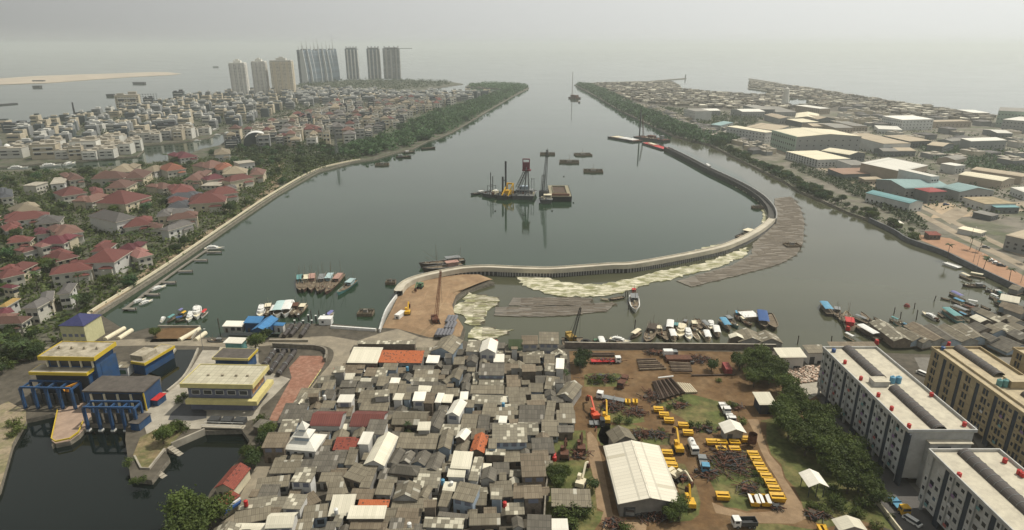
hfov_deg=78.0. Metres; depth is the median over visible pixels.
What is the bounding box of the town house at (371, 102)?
[368,98,373,106]
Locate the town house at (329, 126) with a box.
[325,122,332,133]
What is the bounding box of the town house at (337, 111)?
[333,109,343,114]
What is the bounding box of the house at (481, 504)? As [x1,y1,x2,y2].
[475,492,486,512]
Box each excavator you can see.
[404,301,410,315]
[414,282,423,291]
[559,437,568,459]
[574,461,589,488]
[576,432,585,452]
[585,395,599,419]
[602,399,610,424]
[668,466,693,487]
[672,426,683,453]
[684,484,695,509]
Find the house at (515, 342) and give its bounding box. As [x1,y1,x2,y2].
[508,339,522,349]
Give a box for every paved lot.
[270,356,324,420]
[798,382,820,398]
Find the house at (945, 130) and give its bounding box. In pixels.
[938,126,956,133]
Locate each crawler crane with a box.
[431,270,441,324]
[565,307,581,341]
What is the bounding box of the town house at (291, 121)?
[288,118,295,125]
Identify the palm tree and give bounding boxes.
[2,340,14,349]
[13,341,26,361]
[27,271,40,290]
[39,263,48,276]
[70,294,81,311]
[73,273,82,288]
[403,420,410,431]
[982,256,991,268]
[1005,267,1018,280]
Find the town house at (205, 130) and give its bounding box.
[197,125,211,134]
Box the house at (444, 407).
[437,405,448,410]
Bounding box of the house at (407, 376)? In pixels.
[401,372,412,383]
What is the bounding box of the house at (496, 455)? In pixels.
[485,448,505,466]
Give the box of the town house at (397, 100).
[393,97,399,103]
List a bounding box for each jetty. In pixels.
[122,307,136,309]
[143,293,159,295]
[178,270,192,272]
[206,251,221,252]
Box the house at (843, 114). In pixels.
[837,112,851,117]
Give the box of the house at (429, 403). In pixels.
[423,392,435,415]
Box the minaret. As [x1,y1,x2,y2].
[781,87,789,104]
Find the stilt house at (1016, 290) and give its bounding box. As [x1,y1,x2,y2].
[1007,284,1023,295]
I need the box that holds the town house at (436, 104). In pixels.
[433,101,439,107]
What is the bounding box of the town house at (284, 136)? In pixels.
[278,133,286,144]
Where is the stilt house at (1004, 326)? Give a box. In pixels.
[993,321,1014,332]
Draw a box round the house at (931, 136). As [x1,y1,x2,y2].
[913,132,937,139]
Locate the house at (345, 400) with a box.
[336,394,354,412]
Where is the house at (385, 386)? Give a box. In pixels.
[381,383,388,389]
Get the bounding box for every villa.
[0,187,14,205]
[0,221,23,237]
[0,261,41,280]
[0,266,25,287]
[0,284,19,298]
[0,298,21,315]
[0,307,14,314]
[0,313,32,334]
[3,210,49,228]
[6,235,34,251]
[7,201,41,211]
[14,246,37,259]
[21,297,55,324]
[22,182,48,195]
[32,242,50,256]
[33,227,50,241]
[35,214,64,227]
[36,234,78,250]
[40,291,56,316]
[41,248,79,268]
[47,224,84,243]
[49,260,94,287]
[50,177,67,191]
[53,186,87,203]
[56,283,77,309]
[58,313,104,340]
[59,172,85,187]
[72,193,108,209]
[83,248,132,278]
[87,209,136,234]
[89,187,103,194]
[90,170,129,187]
[90,240,117,254]
[94,190,151,212]
[104,179,137,193]
[111,163,141,172]
[118,241,146,249]
[123,215,152,234]
[124,168,152,186]
[130,247,153,269]
[144,165,161,178]
[146,182,171,195]
[148,222,163,235]
[156,208,172,226]
[159,219,194,240]
[160,163,186,179]
[160,208,193,214]
[166,191,202,203]
[167,151,198,163]
[167,183,195,195]
[167,196,188,203]
[167,199,189,208]
[167,211,198,228]
[182,170,211,188]
[188,193,227,213]
[191,160,221,173]
[201,173,224,183]
[201,182,223,190]
[204,186,238,202]
[214,147,229,162]
[214,162,231,176]
[221,173,254,190]
[222,166,247,177]
[226,184,237,190]
[233,160,254,168]
[250,167,266,183]
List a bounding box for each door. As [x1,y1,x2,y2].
[623,507,634,516]
[727,434,732,441]
[761,406,765,413]
[809,357,814,363]
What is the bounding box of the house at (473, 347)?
[465,340,480,355]
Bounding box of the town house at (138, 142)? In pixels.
[127,136,143,150]
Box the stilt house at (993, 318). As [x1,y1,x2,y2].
[986,313,1007,324]
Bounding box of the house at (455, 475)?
[447,468,465,481]
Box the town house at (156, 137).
[150,131,162,142]
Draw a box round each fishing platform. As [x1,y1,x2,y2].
[357,308,374,316]
[375,162,388,165]
[385,279,395,284]
[540,148,554,154]
[559,159,578,163]
[574,152,591,155]
[583,168,602,172]
[751,205,763,208]
[783,242,801,247]
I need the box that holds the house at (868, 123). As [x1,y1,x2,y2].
[864,122,875,125]
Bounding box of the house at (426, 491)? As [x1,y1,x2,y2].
[419,485,432,498]
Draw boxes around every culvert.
[103,326,125,339]
[116,328,133,339]
[178,327,200,340]
[193,331,207,340]
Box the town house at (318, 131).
[314,128,321,141]
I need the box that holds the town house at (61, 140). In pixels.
[45,137,65,143]
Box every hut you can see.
[118,361,133,375]
[213,521,241,529]
[248,489,259,497]
[257,484,280,496]
[261,432,290,462]
[264,512,297,529]
[265,507,283,521]
[271,496,287,506]
[274,455,286,459]
[277,403,308,426]
[278,419,298,437]
[288,489,301,495]
[289,453,303,459]
[293,392,309,406]
[295,466,316,480]
[295,518,313,529]
[296,388,320,397]
[300,459,312,466]
[303,409,320,423]
[307,393,319,404]
[309,401,321,409]
[314,445,330,455]
[317,375,335,387]
[319,431,331,438]
[320,407,330,410]
[321,382,334,395]
[322,439,332,450]
[325,521,336,529]
[328,494,356,523]
[331,468,348,480]
[332,428,349,445]
[333,366,345,385]
[336,405,353,418]
[338,388,355,399]
[339,524,349,529]
[342,363,357,375]
[342,424,350,436]
[344,373,355,379]
[352,427,366,437]
[353,376,360,383]
[355,388,364,397]
[356,364,365,371]
[356,370,362,377]
[360,378,371,381]
[361,453,368,464]
[363,367,377,377]
[365,419,388,443]
[371,376,378,387]
[374,389,389,409]
[375,367,388,375]
[382,363,398,374]
[384,507,397,528]
[387,415,392,423]
[387,475,397,488]
[388,373,398,381]
[388,424,392,432]
[390,528,413,529]
[392,431,401,436]
[395,405,407,410]
[395,427,404,431]
[398,367,405,378]
[406,386,418,406]
[413,468,441,494]
[413,523,425,529]
[417,347,432,362]
[417,422,430,433]
[423,499,436,516]
[438,375,444,381]
[439,424,460,443]
[441,369,449,377]
[442,463,450,477]
[443,365,451,374]
[445,353,451,364]
[446,388,459,401]
[457,349,465,355]
[459,365,466,375]
[467,367,475,376]
[467,509,477,525]
[471,428,484,441]
[472,410,481,416]
[479,486,488,500]
[484,507,496,512]
[489,480,513,504]
[492,423,527,449]
[493,407,514,422]
[493,462,509,480]
[497,343,504,354]
[502,396,508,403]
[504,358,514,363]
[504,363,510,379]
[504,449,520,468]
[505,344,522,358]
[505,387,518,395]
[505,404,517,409]
[505,502,524,523]
[506,375,520,386]
[508,393,526,409]
[509,419,518,422]
[509,469,520,477]
[509,476,518,488]
[510,364,518,374]
[511,346,517,360]
[511,515,523,529]
[513,360,524,376]
[513,483,533,502]
[514,410,518,418]
[518,404,544,429]
[518,422,538,441]
[519,352,526,361]
[519,387,530,399]
[520,448,529,452]
[520,453,546,486]
[521,335,537,351]
[521,364,536,382]
[521,380,529,386]
[523,355,540,365]
[523,484,542,514]
[526,350,543,362]
[526,399,545,408]
[527,514,551,529]
[528,383,542,397]
[531,394,546,404]
[531,437,554,459]
[532,450,549,460]
[535,375,547,389]
[535,431,549,437]
[536,366,542,374]
[539,332,558,353]
[541,419,558,442]
[541,486,549,500]
[544,389,555,402]
[545,461,552,467]
[550,349,565,358]
[551,395,563,409]
[555,379,564,393]
[560,354,567,364]
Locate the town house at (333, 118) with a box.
[330,115,340,123]
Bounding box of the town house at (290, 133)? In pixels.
[286,130,295,145]
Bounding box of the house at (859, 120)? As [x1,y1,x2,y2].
[853,118,865,123]
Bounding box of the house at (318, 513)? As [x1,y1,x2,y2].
[302,503,328,527]
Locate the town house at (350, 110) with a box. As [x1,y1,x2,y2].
[347,106,353,113]
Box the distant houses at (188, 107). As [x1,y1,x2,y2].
[0,85,489,146]
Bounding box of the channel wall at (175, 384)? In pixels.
[166,348,198,391]
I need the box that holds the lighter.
[609,296,624,300]
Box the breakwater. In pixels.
[654,74,685,80]
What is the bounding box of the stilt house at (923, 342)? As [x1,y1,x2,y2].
[908,330,931,349]
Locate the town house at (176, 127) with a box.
[171,124,183,135]
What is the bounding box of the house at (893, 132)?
[886,130,903,134]
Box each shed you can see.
[273,322,284,331]
[347,347,382,369]
[551,488,591,514]
[552,518,568,529]
[603,440,678,516]
[606,425,636,444]
[718,419,745,441]
[752,392,774,413]
[774,347,806,368]
[802,344,822,363]
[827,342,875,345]
[831,515,866,529]
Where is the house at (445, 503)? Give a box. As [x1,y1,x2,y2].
[437,490,452,511]
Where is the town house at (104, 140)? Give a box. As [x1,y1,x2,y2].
[100,137,110,144]
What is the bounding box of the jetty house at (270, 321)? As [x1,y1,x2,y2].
[252,315,277,338]
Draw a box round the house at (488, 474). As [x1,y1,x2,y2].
[480,466,497,492]
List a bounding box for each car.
[901,513,922,527]
[916,369,925,375]
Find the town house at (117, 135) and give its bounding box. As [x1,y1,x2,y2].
[104,132,123,141]
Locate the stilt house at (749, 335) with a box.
[732,328,761,343]
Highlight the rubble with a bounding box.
[788,365,819,382]
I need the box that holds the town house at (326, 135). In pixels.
[322,128,330,143]
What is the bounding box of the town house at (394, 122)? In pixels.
[391,119,399,127]
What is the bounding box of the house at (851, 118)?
[847,116,860,121]
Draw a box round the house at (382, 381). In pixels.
[376,376,389,389]
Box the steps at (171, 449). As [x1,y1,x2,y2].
[167,445,183,455]
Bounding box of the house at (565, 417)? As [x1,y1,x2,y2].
[556,410,575,428]
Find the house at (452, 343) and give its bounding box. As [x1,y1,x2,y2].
[431,334,462,363]
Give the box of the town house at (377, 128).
[373,124,381,133]
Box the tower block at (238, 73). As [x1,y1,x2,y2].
[228,59,249,95]
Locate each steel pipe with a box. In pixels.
[438,328,444,336]
[590,354,614,355]
[636,358,655,360]
[637,360,657,362]
[637,362,659,363]
[638,364,661,366]
[638,365,663,367]
[639,367,665,369]
[652,381,660,400]
[653,381,662,399]
[655,381,664,399]
[657,380,667,398]
[658,380,669,397]
[661,379,672,396]
[662,379,674,396]
[665,378,677,395]
[666,378,679,394]
[669,361,690,363]
[669,363,690,364]
[669,378,682,393]
[670,365,690,366]
[670,366,691,368]
[670,377,685,393]
[671,368,691,369]
[671,370,691,371]
[691,374,734,375]
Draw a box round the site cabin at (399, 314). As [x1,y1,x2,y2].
[394,310,405,318]
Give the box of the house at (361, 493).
[351,488,374,504]
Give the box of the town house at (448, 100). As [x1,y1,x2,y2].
[446,98,450,106]
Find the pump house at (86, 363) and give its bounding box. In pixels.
[28,341,120,399]
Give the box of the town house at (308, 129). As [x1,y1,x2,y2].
[304,125,312,136]
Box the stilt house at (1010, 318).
[1001,314,1023,325]
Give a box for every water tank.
[243,499,247,506]
[552,455,556,461]
[889,375,895,383]
[895,375,901,383]
[996,378,1002,386]
[1002,378,1008,387]
[1002,457,1007,463]
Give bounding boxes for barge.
[482,172,500,197]
[496,161,513,199]
[512,158,536,199]
[539,150,552,203]
[547,185,571,200]
[562,337,582,344]
[568,76,580,98]
[607,136,642,142]
[633,109,669,141]
[642,142,667,149]
[737,310,757,321]
[942,262,961,268]
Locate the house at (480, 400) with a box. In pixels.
[471,394,502,410]
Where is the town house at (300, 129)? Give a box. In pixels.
[291,126,303,141]
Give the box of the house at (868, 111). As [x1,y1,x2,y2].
[860,109,872,114]
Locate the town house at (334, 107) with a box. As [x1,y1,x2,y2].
[330,104,339,112]
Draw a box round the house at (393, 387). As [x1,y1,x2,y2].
[388,383,398,399]
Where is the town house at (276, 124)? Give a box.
[271,120,279,133]
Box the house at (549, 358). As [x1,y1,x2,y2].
[544,354,554,362]
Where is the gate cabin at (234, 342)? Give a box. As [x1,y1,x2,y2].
[223,337,246,347]
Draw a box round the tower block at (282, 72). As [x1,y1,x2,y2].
[269,57,295,94]
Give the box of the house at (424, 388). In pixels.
[418,385,431,391]
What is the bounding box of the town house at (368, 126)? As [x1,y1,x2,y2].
[364,124,372,135]
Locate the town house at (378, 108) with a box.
[373,106,380,112]
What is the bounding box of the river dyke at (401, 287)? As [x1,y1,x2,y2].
[394,217,775,295]
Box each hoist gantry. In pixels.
[18,379,85,409]
[81,400,143,431]
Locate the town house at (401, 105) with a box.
[398,103,404,108]
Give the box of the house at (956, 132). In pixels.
[949,130,964,135]
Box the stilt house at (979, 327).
[968,322,991,333]
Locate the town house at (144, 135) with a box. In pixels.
[135,130,150,142]
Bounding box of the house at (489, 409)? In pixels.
[482,402,496,422]
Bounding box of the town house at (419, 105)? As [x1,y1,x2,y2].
[416,103,421,112]
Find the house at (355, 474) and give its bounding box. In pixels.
[342,462,372,487]
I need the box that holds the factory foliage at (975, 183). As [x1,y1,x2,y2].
[789,121,1023,219]
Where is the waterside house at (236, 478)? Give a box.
[214,462,250,496]
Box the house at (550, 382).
[544,376,555,390]
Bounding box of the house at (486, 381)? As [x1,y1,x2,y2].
[478,378,503,384]
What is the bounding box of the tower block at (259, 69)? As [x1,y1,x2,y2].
[251,58,269,94]
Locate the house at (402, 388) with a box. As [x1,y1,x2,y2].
[397,384,410,392]
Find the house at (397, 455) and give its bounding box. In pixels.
[387,447,405,467]
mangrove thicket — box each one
[317,84,526,156]
[468,81,527,89]
[576,82,737,143]
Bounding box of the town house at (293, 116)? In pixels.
[288,114,298,121]
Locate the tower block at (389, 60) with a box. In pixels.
[382,46,401,78]
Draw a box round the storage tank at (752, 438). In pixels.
[747,431,757,448]
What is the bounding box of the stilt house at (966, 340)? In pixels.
[938,323,979,345]
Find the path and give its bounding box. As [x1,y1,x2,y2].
[91,158,284,313]
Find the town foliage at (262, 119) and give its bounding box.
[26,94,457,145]
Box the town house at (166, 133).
[160,128,171,140]
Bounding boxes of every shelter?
[151,392,166,405]
[222,321,244,332]
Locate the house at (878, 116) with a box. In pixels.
[871,114,885,118]
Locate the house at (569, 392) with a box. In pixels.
[556,380,582,405]
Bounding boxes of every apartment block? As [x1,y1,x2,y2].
[817,345,977,487]
[918,448,1023,529]
[923,345,1023,467]
[1009,347,1023,373]
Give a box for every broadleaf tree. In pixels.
[0,246,15,260]
[0,350,10,358]
[0,356,12,363]
[0,363,8,373]
[2,328,15,335]
[4,323,17,329]
[4,334,21,342]
[4,352,14,359]
[5,176,14,180]
[6,360,18,369]
[7,226,21,236]
[9,332,22,338]
[9,349,20,360]
[11,343,30,350]
[12,255,23,262]
[15,348,30,361]
[18,258,35,262]
[22,330,37,338]
[23,170,32,175]
[24,325,38,330]
[25,343,45,356]
[26,353,37,361]
[27,197,37,201]
[29,171,41,178]
[37,257,54,271]
[48,207,61,214]
[56,201,67,209]
[69,246,82,254]
[75,168,87,175]
[76,292,94,305]
[89,182,100,187]
[96,273,114,284]
[107,205,118,210]
[119,272,139,286]
[137,208,145,214]
[141,202,151,210]
[148,327,162,336]
[151,423,175,443]
[157,484,205,528]
[160,505,210,529]
[168,244,176,251]
[168,419,182,432]
[177,236,188,243]
[191,490,234,529]
[222,202,235,212]
[237,443,256,456]
[242,448,262,467]
[245,332,266,348]
[254,159,260,165]
[254,413,268,422]
[254,429,269,445]
[257,421,277,432]
[260,327,274,339]
[268,148,277,154]
[277,176,286,183]
[293,157,300,162]
[325,143,333,148]
[546,462,558,478]
[550,472,566,487]
[553,463,572,475]
[572,356,587,369]
[573,348,593,360]
[586,475,599,490]
[661,505,681,522]
[666,492,689,518]
[706,358,719,371]
[730,351,750,369]
[741,347,759,360]
[743,359,766,370]
[743,365,763,386]
[750,343,772,358]
[757,364,779,384]
[759,354,783,364]
[764,357,789,375]
[768,399,803,417]
[772,371,801,392]
[773,404,802,438]
[775,391,799,407]
[781,383,810,401]
[783,419,817,445]
[788,420,820,455]
[798,398,820,414]
[798,408,830,424]
[804,410,836,428]
[807,399,843,420]
[808,432,843,455]
[809,420,841,435]
[815,452,836,474]
[818,425,853,447]
[820,437,853,471]
[825,490,846,504]
[826,459,864,493]
[827,483,842,494]
[828,494,848,512]
[831,197,840,202]
[836,433,871,450]
[837,194,847,200]
[842,445,875,472]
[853,493,875,509]
[856,471,874,495]
[860,460,883,477]
[860,470,885,493]
[866,485,895,504]
[867,206,877,210]
[867,210,876,216]
[887,218,899,224]
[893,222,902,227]
[908,231,922,239]
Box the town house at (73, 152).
[66,143,83,159]
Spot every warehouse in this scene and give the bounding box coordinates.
[684,108,711,120]
[705,109,720,115]
[711,121,732,129]
[726,125,771,143]
[730,109,764,117]
[743,105,774,113]
[747,123,788,130]
[764,106,796,115]
[764,113,793,123]
[770,127,861,151]
[785,150,849,167]
[786,118,818,126]
[795,105,829,114]
[795,112,818,119]
[801,123,828,128]
[810,115,834,122]
[819,123,852,132]
[821,148,864,161]
[827,168,870,179]
[834,121,867,131]
[835,160,861,167]
[852,133,910,151]
[858,177,880,183]
[860,157,927,178]
[865,190,922,211]
[873,148,898,156]
[874,125,901,133]
[875,179,946,197]
[881,115,933,129]
[883,135,930,147]
[891,147,915,155]
[897,169,939,182]
[913,187,946,202]
[926,142,953,152]
[932,119,971,127]
[936,155,966,163]
[937,138,960,144]
[939,162,965,173]
[944,182,993,201]
[957,171,1015,188]
[957,226,986,237]
[958,110,989,113]
[959,137,1006,151]
[961,197,1016,211]
[971,167,1023,184]
[972,210,999,220]
[982,129,1012,137]
[990,205,1019,213]
[995,107,1023,126]
[1001,116,1023,133]
[1002,230,1023,254]
[1009,187,1023,199]
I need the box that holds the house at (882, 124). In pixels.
[872,122,890,127]
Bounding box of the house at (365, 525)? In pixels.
[349,521,387,529]
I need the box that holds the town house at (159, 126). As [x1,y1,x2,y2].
[155,121,178,130]
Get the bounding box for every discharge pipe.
[261,350,275,364]
[267,349,285,374]
[275,350,296,376]
[282,323,294,337]
[288,322,302,336]
[299,323,310,337]
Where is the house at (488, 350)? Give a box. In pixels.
[479,337,497,362]
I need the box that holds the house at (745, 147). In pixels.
[743,144,756,150]
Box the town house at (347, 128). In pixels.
[341,126,354,141]
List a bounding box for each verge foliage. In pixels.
[789,160,928,229]
[823,198,915,239]
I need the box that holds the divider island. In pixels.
[51,403,98,447]
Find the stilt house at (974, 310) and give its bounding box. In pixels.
[970,307,981,315]
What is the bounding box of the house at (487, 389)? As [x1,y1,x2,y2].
[470,385,503,398]
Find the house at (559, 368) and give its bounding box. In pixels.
[555,358,563,378]
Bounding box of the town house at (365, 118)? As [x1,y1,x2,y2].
[362,115,369,128]
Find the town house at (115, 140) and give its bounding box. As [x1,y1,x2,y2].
[106,139,121,142]
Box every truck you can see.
[589,417,604,426]
[591,355,621,363]
[596,390,624,403]
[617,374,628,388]
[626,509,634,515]
[663,349,677,355]
[686,437,698,454]
[697,454,709,472]
[718,402,730,413]
[725,413,736,420]
[731,515,758,528]
[889,497,911,514]
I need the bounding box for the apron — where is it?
[140,347,289,433]
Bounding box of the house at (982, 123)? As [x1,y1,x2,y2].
[972,120,992,125]
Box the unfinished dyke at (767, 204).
[664,147,776,223]
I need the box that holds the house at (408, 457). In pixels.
[400,450,415,464]
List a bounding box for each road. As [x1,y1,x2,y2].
[38,337,349,522]
[316,329,438,349]
[587,431,646,529]
[702,122,1023,269]
[712,419,805,523]
[829,167,1023,257]
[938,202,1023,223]
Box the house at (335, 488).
[325,481,343,508]
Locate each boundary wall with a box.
[543,454,550,514]
[564,342,775,350]
[871,498,901,529]
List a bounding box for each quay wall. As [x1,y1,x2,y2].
[133,448,165,469]
[171,428,205,447]
[868,217,1023,293]
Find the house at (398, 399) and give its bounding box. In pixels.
[393,393,404,409]
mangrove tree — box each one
[355,143,367,149]
[360,148,370,154]
[371,148,380,154]
[374,137,385,146]
[379,141,389,150]
[395,123,404,129]
[413,134,422,140]
[419,131,428,139]
[434,125,443,133]
[692,132,702,140]
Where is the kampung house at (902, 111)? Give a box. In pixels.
[898,110,906,113]
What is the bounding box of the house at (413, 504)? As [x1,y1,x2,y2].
[391,498,428,518]
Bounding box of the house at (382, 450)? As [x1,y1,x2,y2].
[363,431,398,473]
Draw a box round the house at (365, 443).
[357,431,373,459]
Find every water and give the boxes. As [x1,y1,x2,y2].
[0,49,1023,337]
[0,417,247,529]
[149,350,195,391]
[454,137,1023,356]
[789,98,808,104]
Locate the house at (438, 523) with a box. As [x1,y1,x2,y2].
[423,517,464,529]
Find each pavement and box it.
[909,483,920,493]
[914,357,1011,447]
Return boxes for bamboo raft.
[454,293,499,325]
[468,327,513,340]
[494,302,614,316]
[509,297,594,305]
[515,247,749,297]
[677,196,806,286]
[735,186,767,222]
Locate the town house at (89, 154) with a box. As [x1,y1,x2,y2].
[81,147,98,159]
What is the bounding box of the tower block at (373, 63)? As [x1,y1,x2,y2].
[366,46,380,78]
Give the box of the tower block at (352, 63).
[345,46,359,78]
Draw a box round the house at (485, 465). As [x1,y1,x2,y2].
[482,463,491,468]
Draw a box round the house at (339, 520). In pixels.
[333,514,343,529]
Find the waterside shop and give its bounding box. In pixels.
[220,490,240,518]
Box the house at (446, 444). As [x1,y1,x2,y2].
[437,428,454,460]
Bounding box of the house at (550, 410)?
[544,400,555,419]
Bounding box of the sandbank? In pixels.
[0,72,179,84]
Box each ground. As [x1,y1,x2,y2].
[0,80,528,358]
[0,281,978,529]
[551,350,882,529]
[575,79,1023,275]
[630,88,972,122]
[919,235,1023,286]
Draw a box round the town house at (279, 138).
[275,134,283,145]
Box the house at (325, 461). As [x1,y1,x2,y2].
[311,451,341,479]
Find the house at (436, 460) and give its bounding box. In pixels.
[425,451,445,473]
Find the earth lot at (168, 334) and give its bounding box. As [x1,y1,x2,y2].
[150,328,195,341]
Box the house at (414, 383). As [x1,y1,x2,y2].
[411,381,437,389]
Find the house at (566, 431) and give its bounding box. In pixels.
[558,425,573,439]
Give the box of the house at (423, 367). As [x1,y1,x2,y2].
[412,365,434,370]
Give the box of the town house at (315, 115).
[312,112,320,121]
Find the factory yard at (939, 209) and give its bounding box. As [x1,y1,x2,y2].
[924,203,972,217]
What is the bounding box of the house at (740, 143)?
[737,140,747,145]
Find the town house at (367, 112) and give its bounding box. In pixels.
[364,109,369,115]
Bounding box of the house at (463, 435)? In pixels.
[455,428,470,446]
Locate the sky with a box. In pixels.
[0,0,1023,48]
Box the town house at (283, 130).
[278,128,289,133]
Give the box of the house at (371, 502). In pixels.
[358,499,389,507]
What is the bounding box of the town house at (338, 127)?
[334,123,343,138]
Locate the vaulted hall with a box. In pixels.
[244,131,263,146]
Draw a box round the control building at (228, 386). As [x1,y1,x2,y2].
[179,364,273,410]
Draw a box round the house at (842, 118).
[833,117,849,120]
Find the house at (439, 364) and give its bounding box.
[434,360,444,370]
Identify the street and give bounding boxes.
[821,396,944,529]
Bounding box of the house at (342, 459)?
[335,450,347,467]
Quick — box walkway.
[126,249,208,306]
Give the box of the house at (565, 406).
[559,403,573,409]
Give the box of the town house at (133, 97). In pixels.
[114,91,140,108]
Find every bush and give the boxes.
[3,416,23,427]
[3,428,20,437]
[9,423,26,432]
[121,457,135,468]
[127,476,139,484]
[135,475,146,484]
[173,394,182,403]
[177,421,189,433]
[180,391,188,398]
[255,445,263,456]
[550,502,572,517]
[562,514,579,529]
[563,501,586,521]
[581,502,595,518]
[596,375,603,383]
[607,375,618,383]
[613,413,625,425]
[618,521,634,529]
[623,417,632,423]
[686,420,694,428]
[695,421,705,430]
[703,420,712,428]
[724,400,739,406]
[737,414,748,425]
[754,477,762,485]
[805,499,816,507]
[811,500,826,508]
[818,504,833,514]
[844,506,862,519]
[853,506,867,518]
[869,519,885,529]
[884,512,895,520]
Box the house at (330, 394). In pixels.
[321,389,335,400]
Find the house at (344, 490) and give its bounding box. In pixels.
[326,477,347,493]
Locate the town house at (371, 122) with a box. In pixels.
[367,118,374,130]
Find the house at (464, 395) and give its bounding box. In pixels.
[460,391,468,400]
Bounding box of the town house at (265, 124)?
[262,120,272,126]
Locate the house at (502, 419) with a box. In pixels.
[498,416,506,422]
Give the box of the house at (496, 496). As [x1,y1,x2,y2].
[490,488,502,512]
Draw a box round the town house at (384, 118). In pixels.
[380,115,389,127]
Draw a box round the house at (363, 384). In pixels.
[356,381,373,389]
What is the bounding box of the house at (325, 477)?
[318,472,343,489]
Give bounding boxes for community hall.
[309,411,346,436]
[349,411,388,436]
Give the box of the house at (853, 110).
[847,108,859,112]
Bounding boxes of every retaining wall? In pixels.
[158,325,200,339]
[272,342,327,361]
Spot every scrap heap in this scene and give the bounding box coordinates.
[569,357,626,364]
[569,447,593,460]
[575,373,633,385]
[597,400,628,412]
[600,516,625,529]
[619,403,649,417]
[630,426,656,441]
[630,511,680,523]
[636,386,662,405]
[642,348,662,355]
[648,428,671,439]
[667,400,691,409]
[677,469,693,483]
[687,353,711,364]
[691,423,720,433]
[692,466,721,482]
[702,434,759,483]
[731,402,745,410]
[731,479,767,496]
[770,501,786,512]
[803,507,834,521]
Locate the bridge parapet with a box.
[269,339,308,341]
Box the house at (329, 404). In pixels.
[321,400,336,409]
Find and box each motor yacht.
[7,164,27,169]
[40,162,61,167]
[62,161,75,165]
[133,298,145,303]
[139,299,152,305]
[150,284,165,291]
[204,245,223,249]
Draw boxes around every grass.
[133,423,183,466]
[545,460,602,529]
[554,430,586,455]
[584,373,627,386]
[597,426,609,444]
[598,404,644,423]
[599,424,669,444]
[658,393,727,432]
[673,463,699,521]
[710,450,768,510]
[753,524,813,529]
[762,417,893,529]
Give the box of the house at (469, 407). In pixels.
[465,400,474,413]
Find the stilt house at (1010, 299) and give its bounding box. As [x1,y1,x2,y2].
[998,294,1020,304]
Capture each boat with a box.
[166,314,175,323]
[175,315,184,322]
[186,311,192,322]
[192,305,201,319]
[201,309,207,317]
[206,335,224,341]
[256,304,265,315]
[263,302,272,316]
[272,300,284,317]
[281,299,294,317]
[289,296,299,317]
[295,298,307,317]
[296,270,304,292]
[300,266,308,291]
[307,266,315,292]
[316,264,325,293]
[319,265,334,292]
[325,269,344,294]
[337,276,357,294]
[396,152,410,157]
[419,251,464,266]
[422,257,462,271]
[591,336,609,341]
[598,336,605,341]
[630,328,641,339]
[644,320,658,342]
[657,322,663,338]
[661,330,668,341]
[666,319,673,332]
[668,329,676,342]
[672,318,678,330]
[676,322,686,339]
[684,327,691,341]
[690,319,698,332]
[692,331,699,340]
[694,318,702,329]
[699,330,710,340]
[700,320,709,329]
[703,329,711,342]
[708,320,713,330]
[712,325,720,339]
[718,317,731,331]
[723,314,738,328]
[734,309,740,320]
[735,222,753,238]
[740,316,751,326]
[756,309,769,329]
[767,313,777,330]
[820,301,833,316]
[833,304,841,318]
[838,312,844,323]
[842,303,855,330]
[843,332,855,341]
[853,314,868,324]
[855,323,883,341]
[861,312,872,321]
[889,316,899,323]
[922,311,936,320]
[942,307,964,322]
[949,290,965,301]
[950,304,970,316]
[951,297,963,304]
[959,272,972,280]
[961,304,972,312]
[962,278,986,287]
[965,299,978,305]
[969,272,984,278]
[984,285,1001,292]
[989,293,998,299]
[994,287,1002,295]
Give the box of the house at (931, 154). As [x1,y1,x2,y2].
[920,151,946,158]
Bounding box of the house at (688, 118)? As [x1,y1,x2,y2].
[682,116,692,120]
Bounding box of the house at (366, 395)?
[357,390,375,406]
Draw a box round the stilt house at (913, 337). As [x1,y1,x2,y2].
[894,326,921,346]
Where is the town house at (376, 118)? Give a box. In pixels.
[371,115,378,122]
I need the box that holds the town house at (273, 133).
[268,129,277,141]
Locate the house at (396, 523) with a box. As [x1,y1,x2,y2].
[389,518,404,528]
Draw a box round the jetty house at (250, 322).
[243,316,264,331]
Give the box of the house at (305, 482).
[290,472,316,493]
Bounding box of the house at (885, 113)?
[876,111,889,115]
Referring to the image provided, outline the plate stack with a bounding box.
[665,355,692,362]
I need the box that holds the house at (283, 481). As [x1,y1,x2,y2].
[255,475,289,494]
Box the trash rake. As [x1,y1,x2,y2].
[63,382,76,391]
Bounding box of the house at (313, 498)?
[307,490,320,504]
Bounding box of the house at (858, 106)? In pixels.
[852,104,866,108]
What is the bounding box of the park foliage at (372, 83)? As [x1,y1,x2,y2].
[297,77,451,88]
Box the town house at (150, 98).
[140,94,156,102]
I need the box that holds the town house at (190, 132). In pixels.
[183,125,195,138]
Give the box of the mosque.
[285,421,326,459]
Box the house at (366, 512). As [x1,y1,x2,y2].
[347,505,386,524]
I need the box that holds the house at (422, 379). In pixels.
[410,377,437,381]
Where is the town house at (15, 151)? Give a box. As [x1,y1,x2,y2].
[0,144,30,158]
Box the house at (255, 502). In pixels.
[239,495,277,509]
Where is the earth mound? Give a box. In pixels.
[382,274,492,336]
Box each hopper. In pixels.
[625,398,630,404]
[632,398,637,404]
[653,406,663,412]
[659,411,669,418]
[661,449,672,456]
[664,417,674,424]
[664,457,675,461]
[666,462,677,469]
[678,421,688,428]
[682,429,693,436]
[706,438,717,445]
[715,445,727,453]
[715,491,730,501]
[716,439,727,445]
[728,445,740,452]
[729,439,740,445]
[741,435,747,442]
[747,450,759,457]
[748,493,760,507]
[750,456,762,463]
[752,461,765,469]
[756,467,769,474]
[758,493,771,507]
[760,472,773,480]
[764,478,777,486]
[767,484,781,491]
[769,492,786,503]
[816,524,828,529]
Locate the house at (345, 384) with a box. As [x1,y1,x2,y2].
[339,380,357,388]

